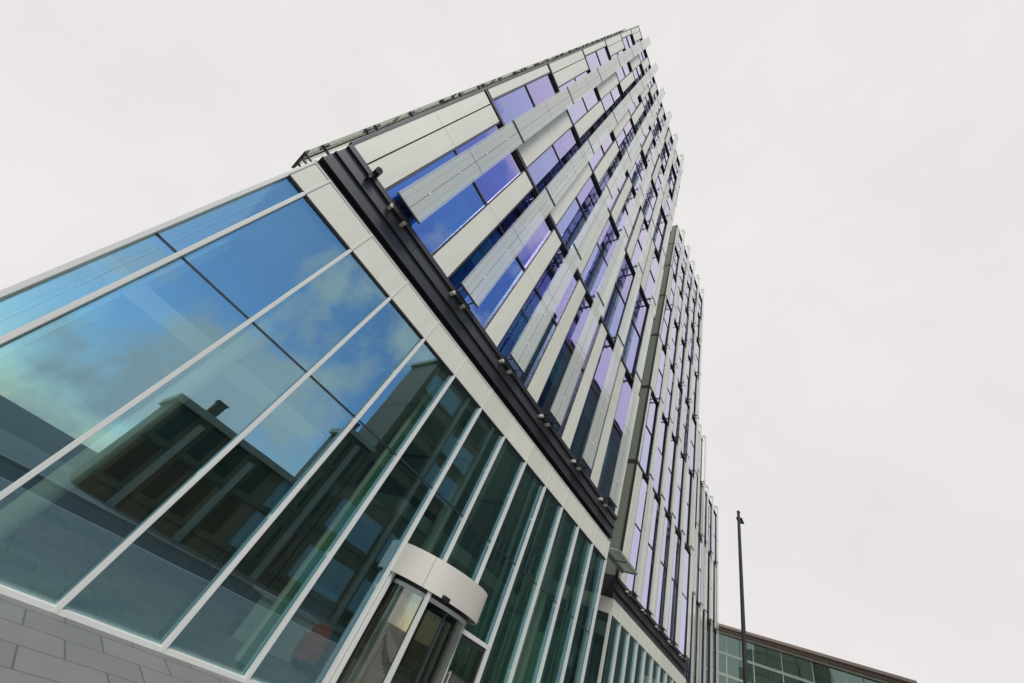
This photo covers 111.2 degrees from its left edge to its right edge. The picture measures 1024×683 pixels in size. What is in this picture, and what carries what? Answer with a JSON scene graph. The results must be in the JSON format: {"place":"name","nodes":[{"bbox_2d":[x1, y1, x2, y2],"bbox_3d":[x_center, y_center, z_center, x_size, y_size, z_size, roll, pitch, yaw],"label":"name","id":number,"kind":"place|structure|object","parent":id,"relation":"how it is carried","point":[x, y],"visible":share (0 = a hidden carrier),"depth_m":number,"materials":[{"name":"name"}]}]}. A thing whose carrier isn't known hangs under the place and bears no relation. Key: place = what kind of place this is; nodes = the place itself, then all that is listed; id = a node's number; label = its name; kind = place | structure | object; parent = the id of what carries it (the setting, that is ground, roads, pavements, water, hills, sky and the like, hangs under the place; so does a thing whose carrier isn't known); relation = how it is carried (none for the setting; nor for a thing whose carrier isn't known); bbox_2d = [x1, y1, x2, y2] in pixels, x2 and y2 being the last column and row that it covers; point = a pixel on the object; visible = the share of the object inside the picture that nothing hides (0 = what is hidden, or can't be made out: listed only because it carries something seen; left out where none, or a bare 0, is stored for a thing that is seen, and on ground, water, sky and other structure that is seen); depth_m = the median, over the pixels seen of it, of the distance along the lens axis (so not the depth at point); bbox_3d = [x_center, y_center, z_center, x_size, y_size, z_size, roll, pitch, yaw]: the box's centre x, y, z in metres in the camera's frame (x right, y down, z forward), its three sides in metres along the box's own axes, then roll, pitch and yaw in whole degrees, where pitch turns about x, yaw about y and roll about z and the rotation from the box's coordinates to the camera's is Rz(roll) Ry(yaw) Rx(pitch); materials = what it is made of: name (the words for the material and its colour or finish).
{"place":"outdoors","nodes":[
{"label":"outdoors","id":0,"kind":"place"},
{"bbox_2d":[0,594,469,682],"bbox_3d":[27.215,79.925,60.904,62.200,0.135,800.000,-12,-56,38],"label":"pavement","id":1,"kind":"structure","parent":0,"point":[38,645],"depth_m":4.13,"materials":[{"name":"grey concrete"}]},
{"bbox_2d":[407,530,538,682],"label":"link building","id":2,"kind":"structure","parent":1,"relation":"on","point":[474,544],"depth_m":22.58,"materials":[{"name":"green glass"}]},
{"bbox_2d":[736,510,747,682],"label":"lighting mast","id":3,"kind":"object","parent":1,"relation":"on","point":[743,633],"visible":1,"depth_m":17.97,"materials":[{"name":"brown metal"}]},
{"bbox_2d":[227,585,319,662],"bbox_3d":[-5.865,6.945,8.611,0.760,0.870,1.750,-12,-56,38],"label":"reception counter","id":4,"kind":"object","parent":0,"point":[248,618],"visible":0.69,"depth_m":8.39,"materials":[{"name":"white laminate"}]},
{"bbox_2d":[316,564,329,582],"bbox_3d":[-6.103,7.285,9.948,0.350,2.000,0.700,-12,-56,38],"label":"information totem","id":5,"kind":"object","parent":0,"point":[323,572],"visible":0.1,"depth_m":10.49,"materials":[{"name":"plastic"}]},
{"bbox_2d":[0,25,683,682],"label":"office tower","id":6,"kind":"structure","parent":0,"point":[384,369],"depth_m":11.79,"materials":[{"name":"metal"}]},
{"bbox_2d":[292,621,339,678],"bbox_3d":[-5.008,7.766,8.919,0.850,0.860,0.942,-12,-56,38],"label":"armchair","id":7,"kind":"object","parent":6,"relation":"on","point":[314,646],"visible":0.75,"depth_m":8.70,"materials":[{"name":"red fabric"}]},
{"bbox_2d":[298,582,341,623],"bbox_3d":[-5.586,7.659,9.637,0.090,1.500,1.000,-12,-56,38],"label":"display board","id":8,"kind":"object","parent":6,"relation":"on","point":[319,602],"visible":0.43,"depth_m":9.87,"materials":[{"name":"glass"}]},
{"bbox_2d":[329,543,487,682],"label":"revolving door","id":9,"kind":"structure","parent":6,"relation":"in","point":[452,592],"depth_m":8.10,"materials":[{"name":"white metal"}]},
{"bbox_2d":[385,122,523,255],"bbox_3d":[-1.631,-5.957,12.947,0.344,7.910,2.200,-12,-56,38],"label":"window","id":10,"kind":"structure","parent":6,"relation":"in","point":[453,215],"depth_m":12.84,"materials":[{"name":"blue glass"}]},
{"bbox_2d":[446,629,489,682],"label":"side door","id":11,"kind":"structure","parent":6,"relation":"in","point":[481,660],"depth_m":9.66,"materials":[{"name":"metal"}]},
{"bbox_2d":[448,188,553,328],"bbox_3d":[-0.080,-3.740,14.243,0.232,7.910,2.200,-12,-56,38],"label":"window","id":12,"kind":"structure","parent":6,"relation":"in","point":[495,297],"depth_m":14.00,"materials":[{"name":"blue glass"}]},
{"bbox_2d":[492,72,565,147],"bbox_3d":[1.103,-11.984,17.905,0.232,7.770,2.100,-12,-56,38],"label":"window","id":13,"kind":"structure","parent":6,"relation":"in","point":[523,99],"depth_m":17.29,"materials":[{"name":"purple glass"}]},
{"bbox_2d":[497,244,579,388],"bbox_3d":[1.408,-1.509,15.589,0.284,7.910,2.200,-12,-56,38],"label":"window","id":14,"kind":"structure","parent":6,"relation":"in","point":[522,320],"depth_m":14.94,"materials":[{"name":"blue glass"}]},
{"bbox_2d":[527,126,580,193],"bbox_3d":[2.611,-9.758,19.235,0.232,7.770,2.100,-12,-56,38],"label":"window","id":15,"kind":"structure","parent":6,"relation":"in","point":[545,168],"depth_m":18.68,"materials":[{"name":"purple glass"}]},
{"bbox_2d":[537,292,600,437],"bbox_3d":[2.936,0.713,16.903,0.232,7.910,2.200,-12,-56,38],"label":"window","id":16,"kind":"structure","parent":6,"relation":"in","point":[548,396],"depth_m":16.27,"materials":[{"name":"black glass"}]},
{"bbox_2d":[556,174,600,252],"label":"window","id":17,"kind":"structure","parent":6,"relation":"in","point":[576,216],"depth_m":20.12,"materials":[{"name":"purple glass"}]},
{"bbox_2d":[558,69,599,124],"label":"window","id":18,"kind":"structure","parent":6,"relation":"in","point":[577,110],"depth_m":23.40,"materials":[{"name":"purple glass"}]},
{"bbox_2d":[570,335,620,476],"bbox_3d":[4.423,2.944,18.249,0.284,7.910,2.200,-12,-56,38],"label":"window","id":19,"kind":"structure","parent":6,"relation":"in","point":[583,430],"depth_m":17.59,"materials":[{"name":"black glass"}]},
{"bbox_2d":[580,112,614,171],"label":"window","id":20,"kind":"structure","parent":6,"relation":"in","point":[601,151],"depth_m":24.70,"materials":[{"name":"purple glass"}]},
{"bbox_2d":[581,216,618,301],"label":"window","id":21,"kind":"structure","parent":6,"relation":"in","point":[595,269],"depth_m":21.54,"materials":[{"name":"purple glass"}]},
{"bbox_2d":[585,46,614,85],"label":"window","id":22,"kind":"structure","parent":6,"relation":"in","point":[596,59],"depth_m":27.90,"materials":[{"name":"glass"}]},
{"bbox_2d":[601,83,623,116],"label":"window","id":23,"kind":"structure","parent":6,"relation":"in","point":[614,97],"depth_m":29.26,"materials":[{"name":"glass"}]},
{"bbox_2d":[598,151,628,212],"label":"window","id":24,"kind":"structure","parent":6,"relation":"in","point":[611,170],"depth_m":26.00,"materials":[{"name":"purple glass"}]},
{"bbox_2d":[597,370,632,512],"bbox_3d":[5.951,5.166,19.564,0.232,7.910,2.200,-12,-56,38],"label":"window","id":25,"kind":"structure","parent":6,"relation":"in","point":[606,479],"depth_m":19.02,"materials":[{"name":"purple glass"}]},
{"bbox_2d":[603,253,634,343],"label":"window","id":26,"kind":"structure","parent":6,"relation":"in","point":[614,313],"depth_m":22.97,"materials":[{"name":"purple glass"}]},
{"bbox_2d":[611,48,631,81],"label":"window","id":27,"kind":"structure","parent":6,"relation":"in","point":[622,72],"depth_m":33.68,"materials":[{"name":"purple glass"}]},
{"bbox_2d":[616,118,635,157],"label":"window","id":28,"kind":"structure","parent":6,"relation":"in","point":[625,137],"depth_m":30.73,"materials":[{"name":"purple glass"}]},
{"bbox_2d":[616,187,640,250],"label":"window","id":29,"kind":"structure","parent":6,"relation":"in","point":[627,206],"depth_m":27.33,"materials":[{"name":"purple glass"}]},
{"bbox_2d":[622,34,634,60],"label":"window","id":30,"kind":"structure","parent":6,"relation":"in","point":[628,41],"depth_m":37.60,"materials":[{"name":"purple glass"}]},
{"bbox_2d":[623,80,641,116],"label":"window","id":31,"kind":"structure","parent":6,"relation":"in","point":[637,101],"depth_m":34.99,"materials":[{"name":"purple glass"}]},
{"bbox_2d":[622,288,648,378],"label":"window","id":32,"kind":"structure","parent":6,"relation":"in","point":[631,350],"depth_m":24.35,"materials":[{"name":"purple glass"}]},
{"bbox_2d":[629,149,646,193],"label":"window","id":33,"kind":"structure","parent":6,"relation":"in","point":[638,171],"depth_m":32.16,"materials":[{"name":"purple glass"}]},
{"bbox_2d":[633,63,643,83],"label":"window","id":34,"kind":"structure","parent":6,"relation":"in","point":[638,72],"depth_m":39.04,"materials":[{"name":"purple glass"}]},
{"bbox_2d":[635,38,646,62],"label":"window","id":35,"kind":"structure","parent":6,"relation":"in","point":[642,54],"depth_m":42.48,"materials":[{"name":"purple glass"}]},
{"bbox_2d":[631,220,651,283],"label":"window","id":36,"kind":"structure","parent":6,"relation":"in","point":[639,246],"depth_m":28.66,"materials":[{"name":"purple glass"}]},
{"bbox_2d":[635,111,650,147],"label":"window","id":37,"kind":"structure","parent":6,"relation":"in","point":[642,118],"depth_m":36.21,"materials":[{"name":"purple glass"}]},
{"bbox_2d":[640,320,653,390],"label":"window","id":38,"kind":"structure","parent":6,"relation":"in","point":[653,320],"depth_m":25.16,"materials":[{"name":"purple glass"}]},
{"bbox_2d":[642,92,652,114],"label":"window","id":39,"kind":"structure","parent":6,"relation":"in","point":[647,101],"depth_m":40.44,"materials":[{"name":"purple glass"}]},
{"bbox_2d":[644,64,654,88],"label":"window","id":40,"kind":"structure","parent":6,"relation":"in","point":[651,83],"depth_m":43.71,"materials":[{"name":"purple glass"}]},
{"bbox_2d":[642,179,657,226],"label":"window","id":41,"kind":"structure","parent":6,"relation":"in","point":[649,203],"depth_m":33.51,"materials":[{"name":"purple glass"}]},
{"bbox_2d":[644,250,659,303],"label":"window","id":42,"kind":"structure","parent":6,"relation":"in","point":[651,280],"depth_m":29.99,"materials":[{"name":"purple glass"}]},
{"bbox_2d":[645,139,659,176],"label":"window","id":43,"kind":"structure","parent":6,"relation":"in","point":[652,146],"depth_m":37.53,"materials":[{"name":"purple glass"}]},
{"bbox_2d":[651,118,660,143],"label":"window","id":44,"kind":"structure","parent":6,"relation":"in","point":[656,129],"depth_m":41.79,"materials":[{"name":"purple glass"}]},
{"bbox_2d":[652,90,661,114],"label":"window","id":45,"kind":"structure","parent":6,"relation":"in","point":[655,95],"depth_m":44.98,"materials":[{"name":"glass"}]},
{"bbox_2d":[653,207,666,255],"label":"window","id":46,"kind":"structure","parent":6,"relation":"in","point":[660,228],"depth_m":34.89,"materials":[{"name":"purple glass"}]},
{"bbox_2d":[655,164,666,203],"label":"window","id":47,"kind":"structure","parent":6,"relation":"in","point":[661,173],"depth_m":38.82,"materials":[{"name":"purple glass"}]},
{"bbox_2d":[660,142,668,170],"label":"window","id":48,"kind":"structure","parent":6,"relation":"in","point":[664,155],"depth_m":43.23,"materials":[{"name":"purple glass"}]},
{"bbox_2d":[660,114,668,138],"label":"window","id":49,"kind":"structure","parent":6,"relation":"in","point":[663,119],"depth_m":46.43,"materials":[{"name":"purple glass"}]},
{"bbox_2d":[664,188,672,221],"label":"window","id":50,"kind":"structure","parent":6,"relation":"in","point":[669,200],"depth_m":40.26,"materials":[{"name":"purple glass"}]},
{"bbox_2d":[667,136,674,161],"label":"window","id":51,"kind":"structure","parent":6,"relation":"in","point":[670,143],"depth_m":47.43,"materials":[{"name":"purple glass"}]},
{"bbox_2d":[668,165,676,193],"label":"window","id":52,"kind":"structure","parent":6,"relation":"in","point":[672,178],"depth_m":44.59,"materials":[{"name":"purple glass"}]},
{"bbox_2d":[674,159,679,175],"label":"window","id":53,"kind":"structure","parent":6,"relation":"in","point":[676,168],"depth_m":48.94,"materials":[{"name":"purple glass"}]},
{"bbox_2d":[458,666,489,682],"bbox_3d":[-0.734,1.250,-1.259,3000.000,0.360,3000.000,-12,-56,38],"label":"ground","id":54,"kind":"structure","parent":0,"point":[469,675],"depth_m":166.03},
{"bbox_2d":[718,623,916,682],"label":"glass building","id":55,"kind":"structure","parent":54,"relation":"on","point":[769,660],"depth_m":72.65,"materials":[{"name":"glass"}]},
{"bbox_2d":[0,0,1023,682],"label":"sky","id":56,"kind":"structure","parent":0,"point":[849,209],"materials":[{"name":"white"}]},
{"bbox_2d":[496,225,703,682],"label":"office block","id":57,"kind":"structure","parent":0,"point":[642,625],"depth_m":28.35,"materials":[{"name":"metal"}]},
{"bbox_2d":[624,473,648,598],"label":"window","id":58,"kind":"structure","parent":57,"relation":"in","point":[639,520],"depth_m":25.94,"materials":[{"name":"purple glass"}]},
{"bbox_2d":[640,393,657,476],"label":"window","id":59,"kind":"structure","parent":57,"relation":"in","point":[646,451],"depth_m":31.18,"materials":[{"name":"purple glass"}]},
{"bbox_2d":[640,495,660,615],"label":"window","id":60,"kind":"structure","parent":57,"relation":"in","point":[650,559],"depth_m":27.21,"materials":[{"name":"purple glass"}]},
{"bbox_2d":[653,416,667,493],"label":"window","id":61,"kind":"structure","parent":57,"relation":"in","point":[663,427],"depth_m":32.51,"materials":[{"name":"purple glass"}]},
{"bbox_2d":[655,345,665,404],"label":"window","id":62,"kind":"structure","parent":57,"relation":"in","point":[658,389],"depth_m":36.85,"materials":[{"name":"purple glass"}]},
{"bbox_2d":[653,513,671,631],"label":"window","id":63,"kind":"structure","parent":57,"relation":"in","point":[661,593],"depth_m":28.59,"materials":[{"name":"purple glass"}]},
{"bbox_2d":[660,298,670,348],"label":"window","id":64,"kind":"structure","parent":57,"relation":"in","point":[667,312],"depth_m":41.62,"materials":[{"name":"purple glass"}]},
{"bbox_2d":[664,363,674,423],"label":"window","id":65,"kind":"structure","parent":57,"relation":"in","point":[667,413],"depth_m":38.21,"materials":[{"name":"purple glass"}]},
{"bbox_2d":[664,434,675,512],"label":"window","id":66,"kind":"structure","parent":57,"relation":"in","point":[668,494],"depth_m":33.96,"materials":[{"name":"purple glass"}]},
{"bbox_2d":[669,274,675,311],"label":"window","id":67,"kind":"structure","parent":57,"relation":"in","point":[673,286],"depth_m":46.95,"materials":[{"name":"purple glass"}]},
{"bbox_2d":[669,320,677,367],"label":"window","id":68,"kind":"structure","parent":57,"relation":"in","point":[675,330],"depth_m":42.97,"materials":[{"name":"purple glass"}]},
{"bbox_2d":[667,530,681,645],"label":"window","id":69,"kind":"structure","parent":57,"relation":"in","point":[671,634],"depth_m":29.99,"materials":[{"name":"purple glass"}]},
{"bbox_2d":[672,248,678,276],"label":"window","id":70,"kind":"structure","parent":57,"relation":"in","point":[675,261],"depth_m":51.28,"materials":[{"name":"purple glass"}]},
{"bbox_2d":[673,383,682,442],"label":"window","id":71,"kind":"structure","parent":57,"relation":"in","point":[676,429],"depth_m":39.58,"materials":[{"name":"purple glass"}]},
{"bbox_2d":[675,453,683,529],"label":"window","id":72,"kind":"structure","parent":57,"relation":"in","point":[681,466],"depth_m":35.29,"materials":[{"name":"purple glass"}]},
{"bbox_2d":[676,291,682,329],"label":"window","id":73,"kind":"structure","parent":57,"relation":"in","point":[680,301],"depth_m":48.39,"materials":[{"name":"purple glass"}]},
{"bbox_2d":[677,234,681,256],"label":"window","id":74,"kind":"structure","parent":57,"relation":"in","point":[679,245],"depth_m":55.60,"materials":[{"name":"purple glass"}]},
{"bbox_2d":[677,338,684,384],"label":"window","id":75,"kind":"structure","parent":57,"relation":"in","point":[682,348],"depth_m":44.33,"materials":[{"name":"purple glass"}]},
{"bbox_2d":[679,265,684,292],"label":"window","id":76,"kind":"structure","parent":57,"relation":"in","point":[681,280],"depth_m":52.79,"materials":[{"name":"purple glass"}]},
{"bbox_2d":[678,547,690,656],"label":"window","id":77,"kind":"structure","parent":57,"relation":"in","point":[687,557],"depth_m":31.31,"materials":[{"name":"purple glass"}]},
{"bbox_2d":[681,400,689,460],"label":"window","id":78,"kind":"structure","parent":57,"relation":"in","point":[687,411],"depth_m":40.96,"materials":[{"name":"purple glass"}]},
{"bbox_2d":[682,307,688,347],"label":"window","id":79,"kind":"structure","parent":57,"relation":"in","point":[686,319],"depth_m":49.80,"materials":[{"name":"purple glass"}]},
{"bbox_2d":[683,250,687,273],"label":"window","id":80,"kind":"structure","parent":57,"relation":"in","point":[685,258],"depth_m":57.07,"materials":[{"name":"purple glass"}]},
{"bbox_2d":[685,283,689,309],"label":"window","id":81,"kind":"structure","parent":57,"relation":"in","point":[687,288],"depth_m":53.97,"materials":[{"name":"purple glass"}]},
{"bbox_2d":[684,472,691,544],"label":"window","id":82,"kind":"structure","parent":57,"relation":"in","point":[687,523],"depth_m":36.66,"materials":[{"name":"purple glass"}]},
{"bbox_2d":[685,356,690,400],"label":"window","id":83,"kind":"structure","parent":57,"relation":"in","point":[688,363],"depth_m":45.72,"materials":[{"name":"purple glass"}]},
{"bbox_2d":[688,266,692,288],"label":"window","id":84,"kind":"structure","parent":57,"relation":"in","point":[690,271],"depth_m":58.51,"materials":[{"name":"glass"}]},
{"bbox_2d":[689,324,694,363],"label":"window","id":85,"kind":"structure","parent":57,"relation":"in","point":[692,335],"depth_m":51.13,"materials":[{"name":"glass"}]},
{"bbox_2d":[689,416,696,475],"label":"window","id":86,"kind":"structure","parent":57,"relation":"in","point":[693,427],"depth_m":42.33,"materials":[{"name":"glass"}]},
{"bbox_2d":[691,298,694,325],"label":"window","id":87,"kind":"structure","parent":57,"relation":"in","point":[693,304],"depth_m":55.51,"materials":[{"name":"glass"}]},
{"bbox_2d":[692,372,696,417],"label":"window","id":88,"kind":"structure","parent":57,"relation":"in","point":[695,378],"depth_m":47.12,"materials":[{"name":"glass"}]},
{"bbox_2d":[693,279,696,305],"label":"window","id":89,"kind":"structure","parent":57,"relation":"in","point":[695,287],"depth_m":59.84,"materials":[{"name":"glass"}]},
{"bbox_2d":[695,338,699,378],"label":"window","id":90,"kind":"structure","parent":57,"relation":"in","point":[697,357],"depth_m":52.56,"materials":[{"name":"purple glass"}]},
{"bbox_2d":[696,315,699,340],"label":"window","id":91,"kind":"structure","parent":57,"relation":"in","point":[698,319],"depth_m":57.01,"materials":[{"name":"purple glass"}]},
{"bbox_2d":[698,295,701,320],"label":"window","id":92,"kind":"structure","parent":57,"relation":"in","point":[700,302],"depth_m":61.04,"materials":[{"name":"purple glass"}]},
{"bbox_2d":[533,424,705,682],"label":"office block","id":93,"kind":"structure","parent":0,"point":[690,666],"depth_m":43.02,"materials":[{"name":"metal"}]},
{"bbox_2d":[685,598,693,682],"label":"window","id":94,"kind":"structure","parent":93,"relation":"in","point":[687,665],"depth_m":38.04,"materials":[{"name":"grey glass"}]},
{"bbox_2d":[693,604,697,682],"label":"window","id":95,"kind":"structure","parent":93,"relation":"in","point":[696,604],"depth_m":39.82,"materials":[{"name":"grey glass"}]},
{"bbox_2d":[694,477,697,521],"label":"window","id":96,"kind":"structure","parent":93,"relation":"in","point":[695,507],"depth_m":49.83,"materials":[{"name":"grey glass"}]},
{"bbox_2d":[694,535,699,600],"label":"window","id":97,"kind":"structure","parent":93,"relation":"in","point":[698,535],"depth_m":45.31,"materials":[{"name":"purple glass"}]},
{"bbox_2d":[698,483,700,532],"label":"window","id":98,"kind":"structure","parent":93,"relation":"in","point":[700,483],"depth_m":50.80,"materials":[{"name":"purple glass"}]},
{"bbox_2d":[695,482,718,682],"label":"office block","id":99,"kind":"structure","parent":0,"point":[710,647],"depth_m":46.34,"materials":[{"name":"metal"}]},
{"bbox_2d":[698,539,703,601],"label":"window","id":100,"kind":"structure","parent":99,"relation":"in","point":[700,560],"depth_m":46.02,"materials":[{"name":"purple glass"}]},
{"bbox_2d":[698,610,704,682],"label":"window","id":101,"kind":"structure","parent":99,"relation":"in","point":[703,617],"depth_m":41.31,"materials":[{"name":"grey glass"}]},
{"bbox_2d":[702,490,706,544],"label":"window","id":102,"kind":"structure","parent":99,"relation":"in","point":[705,508],"depth_m":51.45,"materials":[{"name":"brown glass"}]},
{"bbox_2d":[705,554,709,617],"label":"window","id":103,"kind":"structure","parent":99,"relation":"in","point":[708,554],"depth_m":47.30,"materials":[{"name":"brown glass"}]},
{"bbox_2d":[706,621,710,682],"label":"window","id":104,"kind":"structure","parent":99,"relation":"in","point":[708,634],"depth_m":43.07,"materials":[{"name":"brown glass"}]},
{"bbox_2d":[708,503,711,553],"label":"window","id":105,"kind":"structure","parent":99,"relation":"in","point":[709,506],"depth_m":53.32,"materials":[{"name":"purple glass"}]},
{"bbox_2d":[711,559,714,626],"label":"window","id":106,"kind":"structure","parent":99,"relation":"in","point":[711,559],"depth_m":49.14,"materials":[{"name":"grey glass"}]},
{"bbox_2d":[713,630,715,682],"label":"window","id":107,"kind":"structure","parent":99,"relation":"in","point":[714,634],"depth_m":44.76,"materials":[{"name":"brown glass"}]},
{"bbox_2d":[713,511,715,561],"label":"window","id":108,"kind":"structure","parent":99,"relation":"in","point":[714,516],"depth_m":54.42,"materials":[{"name":"purple glass"}]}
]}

